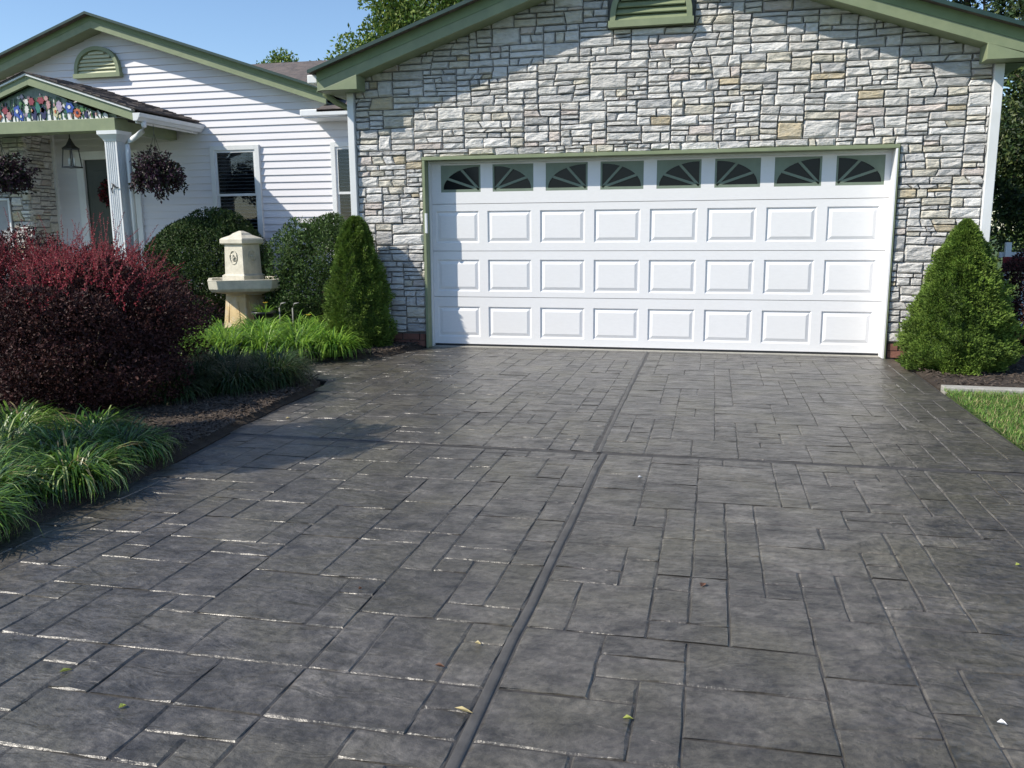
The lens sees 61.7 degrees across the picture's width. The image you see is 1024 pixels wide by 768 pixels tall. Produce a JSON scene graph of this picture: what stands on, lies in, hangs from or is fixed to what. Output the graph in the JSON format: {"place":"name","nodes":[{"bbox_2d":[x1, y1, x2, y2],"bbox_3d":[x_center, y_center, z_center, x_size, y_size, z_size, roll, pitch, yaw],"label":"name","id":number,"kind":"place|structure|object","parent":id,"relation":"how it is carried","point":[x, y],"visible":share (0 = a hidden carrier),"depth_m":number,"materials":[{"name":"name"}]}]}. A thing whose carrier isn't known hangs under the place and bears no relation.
{"place":"outdoors","nodes":[
{"label":"outdoors","id":0,"kind":"place"},
{"bbox_2d":[0,0,1018,229],"label":"sky","id":1,"kind":"structure","parent":0,"point":[246,31],"materials":[{"name":"blue"}]},
{"bbox_2d":[0,347,1023,767],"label":"driveway","id":2,"kind":"structure","parent":0,"point":[560,535],"depth_m":3.30,"materials":[{"name":"concrete"}]},
{"bbox_2d":[455,706,471,712],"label":"fallen leaf","id":3,"kind":"object","parent":2,"relation":"on","point":[463,708],"visible":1,"depth_m":2.41,"materials":[{"name":"plant"}]},
{"bbox_2d":[321,232,1023,385],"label":"ground","id":4,"kind":"structure","parent":0,"point":[998,263],"depth_m":37.11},
{"bbox_2d":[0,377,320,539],"bbox_3d":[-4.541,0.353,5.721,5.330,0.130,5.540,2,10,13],"label":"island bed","id":5,"kind":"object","parent":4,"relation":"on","point":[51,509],"visible":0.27,"depth_m":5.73,"materials":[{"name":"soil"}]},
{"bbox_2d":[0,471,47,542],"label":"lilyturf clump","id":6,"kind":"object","parent":5,"relation":"on","point":[6,507],"visible":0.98,"depth_m":3.77,"materials":[{"name":"plant"}]},
{"bbox_2d":[0,432,51,469],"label":"lilyturf clump","id":7,"kind":"object","parent":5,"relation":"on","point":[6,450],"visible":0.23,"depth_m":4.55,"materials":[{"name":"plant"}]},
{"bbox_2d":[0,404,61,455],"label":"lilyturf clump","id":8,"kind":"object","parent":5,"relation":"on","point":[9,427],"visible":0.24,"depth_m":5.14,"materials":[{"name":"plant"}]},
{"bbox_2d":[0,438,72,514],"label":"lilyturf clump","id":9,"kind":"object","parent":5,"relation":"on","point":[18,477],"visible":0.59,"depth_m":4.12,"materials":[{"name":"plant"}]},
{"bbox_2d":[0,397,74,430],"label":"lilyturf clump","id":10,"kind":"object","parent":5,"relation":"on","point":[7,412],"visible":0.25,"depth_m":5.61,"materials":[{"name":"plant"}]},
{"bbox_2d":[0,209,101,381],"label":"barberry shrub","id":11,"kind":"object","parent":5,"relation":"on","point":[9,250],"visible":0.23,"depth_m":7.45,"materials":[{"name":"red plant"}]},
{"bbox_2d":[0,416,137,463],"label":"lilyturf clump","id":12,"kind":"object","parent":5,"relation":"on","point":[54,440],"visible":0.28,"depth_m":4.89,"materials":[{"name":"plant"}]},
{"bbox_2d":[0,431,151,504],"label":"lilyturf clump","id":13,"kind":"object","parent":5,"relation":"on","point":[87,469],"visible":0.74,"depth_m":4.37,"materials":[{"name":"plant"}]},
{"bbox_2d":[34,403,155,437],"bbox_3d":[-2.638,0.274,5.358,0.767,0.244,0.800,-8,12,-35],"label":"lilyturf clump","id":14,"kind":"object","parent":5,"relation":"on","point":[63,421],"visible":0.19,"depth_m":5.40,"materials":[{"name":"plant"}]},
{"bbox_2d":[0,209,214,413],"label":"barberry shrub","id":15,"kind":"object","parent":5,"relation":"on","point":[107,386],"visible":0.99,"depth_m":6.09,"materials":[{"name":"red plant"}]},
{"bbox_2d":[0,212,224,381],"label":"barberry shrub","id":16,"kind":"object","parent":5,"relation":"on","point":[87,256],"visible":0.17,"depth_m":7.16,"materials":[{"name":"red plant"}]},
{"bbox_2d":[50,413,186,469],"bbox_3d":[-2.259,0.344,4.962,0.710,0.241,0.828,2,10,13],"label":"lilyturf clump","id":17,"kind":"object","parent":5,"relation":"on","point":[149,441],"visible":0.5,"depth_m":4.96,"materials":[{"name":"plant"}]},
{"bbox_2d":[0,372,319,525],"bbox_3d":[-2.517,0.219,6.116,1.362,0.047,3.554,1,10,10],"label":"mulch","id":18,"kind":"object","parent":5,"relation":"on","point":[224,414],"visible":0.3,"depth_m":6.16,"materials":[{"name":"brown wood"}]},
{"bbox_2d":[122,367,222,405],"bbox_3d":[-2.651,0.004,6.673,0.829,0.307,0.830,2,10,13],"label":"mondo grass clump","id":19,"kind":"object","parent":5,"relation":"on","point":[190,391],"visible":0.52,"depth_m":6.56,"materials":[{"name":"plant"}]},
{"bbox_2d":[147,350,247,393],"bbox_3d":[-2.629,-0.101,7.092,0.986,0.367,0.974,2,10,13],"label":"mondo grass clump","id":20,"kind":"object","parent":5,"relation":"on","point":[196,365],"visible":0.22,"depth_m":7.06,"materials":[{"name":"plant"}]},
{"bbox_2d":[184,338,269,370],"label":"mondo grass clump","id":21,"kind":"object","parent":5,"relation":"on","point":[233,355],"visible":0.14,"depth_m":7.73,"materials":[{"name":"plant"}]},
{"bbox_2d":[191,353,280,397],"bbox_3d":[-2.256,-0.071,6.985,0.877,0.340,0.833,2,10,13],"label":"mondo grass clump","id":22,"kind":"object","parent":5,"relation":"on","point":[234,383],"visible":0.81,"depth_m":6.86,"materials":[{"name":"plant"}]},
{"bbox_2d":[222,348,319,389],"bbox_3d":[-2.052,-0.139,7.279,0.920,0.367,0.933,-2,10,-11],"label":"mondo grass clump","id":23,"kind":"object","parent":5,"relation":"on","point":[285,373],"visible":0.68,"depth_m":7.14,"materials":[{"name":"plant"}]},
{"bbox_2d":[230,343,324,381],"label":"mondo grass clump","id":24,"kind":"object","parent":5,"relation":"on","point":[279,356],"visible":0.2,"depth_m":7.60,"materials":[{"name":"plant"}]},
{"bbox_2d":[0,11,350,316],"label":"house","id":25,"kind":"structure","parent":4,"relation":"on","point":[263,149],"depth_m":12.96,"materials":[{"name":"plastic"}]},
{"bbox_2d":[0,198,17,275],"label":"porch window","id":26,"kind":"structure","parent":25,"relation":"in","point":[5,203],"depth_m":13.38,"materials":[{"name":"paint"}]},
{"bbox_2d":[0,142,41,195],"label":"hanging basket","id":27,"kind":"object","parent":25,"relation":"hanging from","point":[14,174],"visible":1,"depth_m":12.28,"materials":[{"name":"purple plastic"}]},
{"bbox_2d":[62,134,82,168],"bbox_3d":[-6.443,-3.469,12.496,0.200,0.617,0.200,2,10,13],"label":"lantern","id":28,"kind":"object","parent":25,"relation":"hanging from","point":[70,146],"visible":0.94,"depth_m":12.47,"materials":[{"name":"black metal"}]},
{"bbox_2d":[85,160,113,255],"bbox_3d":[-6.357,-2.568,13.676,0.850,1.965,0.035,2,10,13],"label":"front door","id":29,"kind":"structure","parent":25,"relation":"in","point":[96,170],"depth_m":13.66,"materials":[{"name":"green metal"}]},
{"bbox_2d":[97,178,109,207],"bbox_3d":[-6.318,-3.013,13.512,0.510,0.503,0.161,2,10,13],"label":"wreath","id":30,"kind":"object","parent":29,"relation":"attached to","point":[102,195],"visible":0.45,"depth_m":13.53,"materials":[{"name":"red plant"}]},
{"bbox_2d":[127,127,187,203],"bbox_3d":[-4.958,-3.050,11.907,0.839,1.079,0.854,2,10,13],"label":"hanging basket","id":31,"kind":"object","parent":25,"relation":"hanging from","point":[157,173],"visible":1,"depth_m":11.82,"materials":[{"name":"purple plastic"}]},
{"bbox_2d":[209,144,264,244],"bbox_3d":[-4.193,-2.876,13.084,0.860,1.490,0.086,2,10,13],"label":"window","id":32,"kind":"structure","parent":25,"relation":"in","point":[236,177],"depth_m":13.07,"materials":[{"name":"glass"}]},
{"bbox_2d":[330,141,350,222],"bbox_3d":[-2.265,-2.811,12.641,0.860,1.490,0.086,2,10,13],"label":"window","id":33,"kind":"structure","parent":25,"relation":"in","point":[339,151],"depth_m":12.68,"materials":[{"name":"paint"}]},
{"bbox_2d":[256,47,298,63],"bbox_3d":[-9.587,-9.329,35.479,2.141,8.793,1.366,2,10,13],"label":"tree","id":34,"kind":"object","parent":4,"relation":"on","point":[280,57],"visible":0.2,"depth_m":34.64,"materials":[{"name":"green plant"}]},
{"bbox_2d":[177,317,426,362],"bbox_3d":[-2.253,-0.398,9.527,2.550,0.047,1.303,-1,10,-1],"label":"mulch","id":35,"kind":"object","parent":4,"relation":"on","point":[376,348],"visible":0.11,"depth_m":9.48,"materials":[{"name":"brown wood"}]},
{"bbox_2d":[175,326,232,358],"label":"daylily clump","id":36,"kind":"object","parent":35,"relation":"on","point":[192,341],"visible":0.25,"depth_m":9.06,"materials":[{"name":"green plant"}]},
{"bbox_2d":[188,320,226,333],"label":"daylily clump","id":37,"kind":"object","parent":35,"relation":"on","point":[210,325],"visible":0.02,"depth_m":10.29,"materials":[{"name":"green plant"}]},
{"bbox_2d":[142,206,274,321],"bbox_3d":[-4.440,-1.720,12.480,2.050,1.710,1.361,2,10,13],"label":"boxwood shrub","id":38,"kind":"object","parent":35,"relation":"on","point":[178,237],"visible":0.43,"depth_m":12.02,"materials":[{"name":"green plant"}]},
{"bbox_2d":[194,316,250,335],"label":"daylily clump","id":39,"kind":"object","parent":35,"relation":"on","point":[219,324],"visible":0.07,"depth_m":9.93,"materials":[{"name":"green plant"}]},
{"bbox_2d":[186,324,265,356],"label":"daylily clump","id":40,"kind":"object","parent":35,"relation":"on","point":[219,344],"visible":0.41,"depth_m":8.90,"materials":[{"name":"green plant"}]},
{"bbox_2d":[207,231,279,327],"bbox_3d":[-3.605,-1.379,11.529,0.916,1.345,0.916,-4,11,-18],"label":"birdbath","id":41,"kind":"object","parent":35,"relation":"on","point":[242,284],"visible":0.77,"depth_m":11.34,"materials":[{"name":"beige stone"}]},
{"bbox_2d":[216,315,299,357],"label":"daylily clump","id":42,"kind":"object","parent":35,"relation":"on","point":[256,345],"visible":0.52,"depth_m":8.80,"materials":[{"name":"green plant"}]},
{"bbox_2d":[224,312,294,335],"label":"daylily clump","id":43,"kind":"object","parent":35,"relation":"on","point":[262,324],"visible":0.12,"depth_m":9.64,"materials":[{"name":"green plant"}]},
{"bbox_2d":[228,314,294,328],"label":"daylily clump","id":44,"kind":"object","parent":35,"relation":"on","point":[260,321],"visible":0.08,"depth_m":10.31,"materials":[{"name":"green plant"}]},
{"bbox_2d":[250,303,278,324],"bbox_3d":[-3.177,-0.851,10.979,0.475,0.405,0.494,2,10,13],"label":"plant pot","id":45,"kind":"object","parent":35,"relation":"on","point":[270,313],"visible":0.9,"depth_m":10.87,"materials":[{"name":"black plastic"}]},
{"bbox_2d":[279,302,298,323],"bbox_3d":[-2.811,-0.831,10.816,0.279,0.408,0.018,2,10,13],"label":"plant support","id":46,"kind":"object","parent":35,"relation":"on","point":[292,311],"visible":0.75,"depth_m":10.80,"materials":[{"name":"grey metal"}]},
{"bbox_2d":[257,309,324,333],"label":"daylily clump","id":47,"kind":"object","parent":35,"relation":"on","point":[289,320],"visible":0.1,"depth_m":10.25,"materials":[{"name":"green plant"}]},
{"bbox_2d":[264,319,332,338],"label":"daylily clump","id":48,"kind":"object","parent":35,"relation":"on","point":[303,328],"visible":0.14,"depth_m":9.49,"materials":[{"name":"green plant"}]},
{"bbox_2d":[256,320,341,360],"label":"daylily clump","id":49,"kind":"object","parent":35,"relation":"on","point":[291,341],"visible":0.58,"depth_m":8.76,"materials":[{"name":"green plant"}]},
{"bbox_2d":[280,313,328,333],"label":"daylily clump","id":50,"kind":"object","parent":35,"relation":"on","point":[307,323],"visible":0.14,"depth_m":9.92,"materials":[{"name":"green plant"}]},
{"bbox_2d":[261,211,349,325],"bbox_3d":[-2.660,-1.534,11.639,1.483,1.611,1.431,2,10,13],"label":"boxwood shrub","id":51,"kind":"object","parent":35,"relation":"on","point":[329,225],"visible":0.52,"depth_m":11.23,"materials":[{"name":"green plant"}]},
{"bbox_2d":[291,325,356,353],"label":"daylily clump","id":52,"kind":"object","parent":35,"relation":"on","point":[326,335],"visible":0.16,"depth_m":9.17,"materials":[{"name":"green plant"}]},
{"bbox_2d":[290,325,371,359],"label":"daylily clump","id":53,"kind":"object","parent":35,"relation":"on","point":[338,348],"visible":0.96,"depth_m":8.89,"materials":[{"name":"green plant"}]},
{"bbox_2d":[320,215,398,348],"bbox_3d":[-1.740,-1.147,9.675,0.892,1.520,0.849,10,14,44],"label":"dwarf spruce","id":54,"kind":"object","parent":35,"relation":"on","point":[360,302],"visible":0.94,"depth_m":9.48,"materials":[{"name":"green plant"}]},
{"bbox_2d":[309,0,463,60],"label":"leafy tree","id":55,"kind":"object","parent":4,"relation":"on","point":[397,14],"visible":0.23,"depth_m":25.20,"materials":[{"name":"green plant"}]},
{"bbox_2d":[307,0,1023,358],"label":"garage","id":56,"kind":"structure","parent":4,"relation":"on","point":[761,176],"depth_m":9.05,"materials":[{"name":"stone"}]},
{"bbox_2d":[431,153,891,354],"bbox_3d":[1.466,-1.416,9.375,4.876,2.092,0.075,2,10,13],"label":"garage door","id":57,"kind":"structure","parent":56,"relation":"in","point":[776,253],"depth_m":9.29,"materials":[{"name":"paint"}]},
{"bbox_2d":[898,339,1023,391],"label":"mulch","id":58,"kind":"object","parent":4,"relation":"on","point":[1016,367],"visible":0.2,"depth_m":7.48,"materials":[{"name":"brown wood"}]},
{"bbox_2d":[893,218,1023,375],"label":"dwarf spruce","id":59,"kind":"object","parent":58,"relation":"on","point":[966,320],"visible":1,"depth_m":7.68,"materials":[{"name":"green plant"}]},
{"bbox_2d":[999,248,1023,345],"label":"plum shrub","id":60,"kind":"object","parent":58,"relation":"on","point":[1015,273],"visible":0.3,"depth_m":8.81,"materials":[{"name":"red plant"}]},
{"bbox_2d":[948,0,1023,266],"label":"broadleaf tree","id":61,"kind":"object","parent":4,"relation":"on","point":[975,5],"visible":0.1,"depth_m":16.76,"materials":[{"name":"green plant"}]},
{"bbox_2d":[985,0,1023,253],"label":"evergreen tree","id":62,"kind":"object","parent":4,"relation":"on","point":[1010,151],"visible":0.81,"depth_m":12.16,"materials":[{"name":"green plant"}]},
{"bbox_2d":[991,8,1023,279],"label":"broadleaf tree","id":63,"kind":"object","parent":4,"relation":"on","point":[1008,81],"visible":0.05,"depth_m":20.12,"materials":[{"name":"green plant"}]},
{"bbox_2d":[999,242,1023,324],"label":"fence","id":64,"kind":"object","parent":4,"relation":"on","point":[1006,254],"visible":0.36,"depth_m":11.41,"materials":[{"name":"paint"}]},
{"bbox_2d":[942,388,1023,450],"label":"lawn","id":65,"kind":"structure","parent":0,"point":[986,422],"depth_m":6.20,"materials":[{"name":"green plant"}]},
{"bbox_2d":[941,385,1023,394],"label":"kerb","id":66,"kind":"structure","parent":65,"relation":"on","point":[985,388],"depth_m":6.99,"materials":[{"name":"concrete"}]}
]}

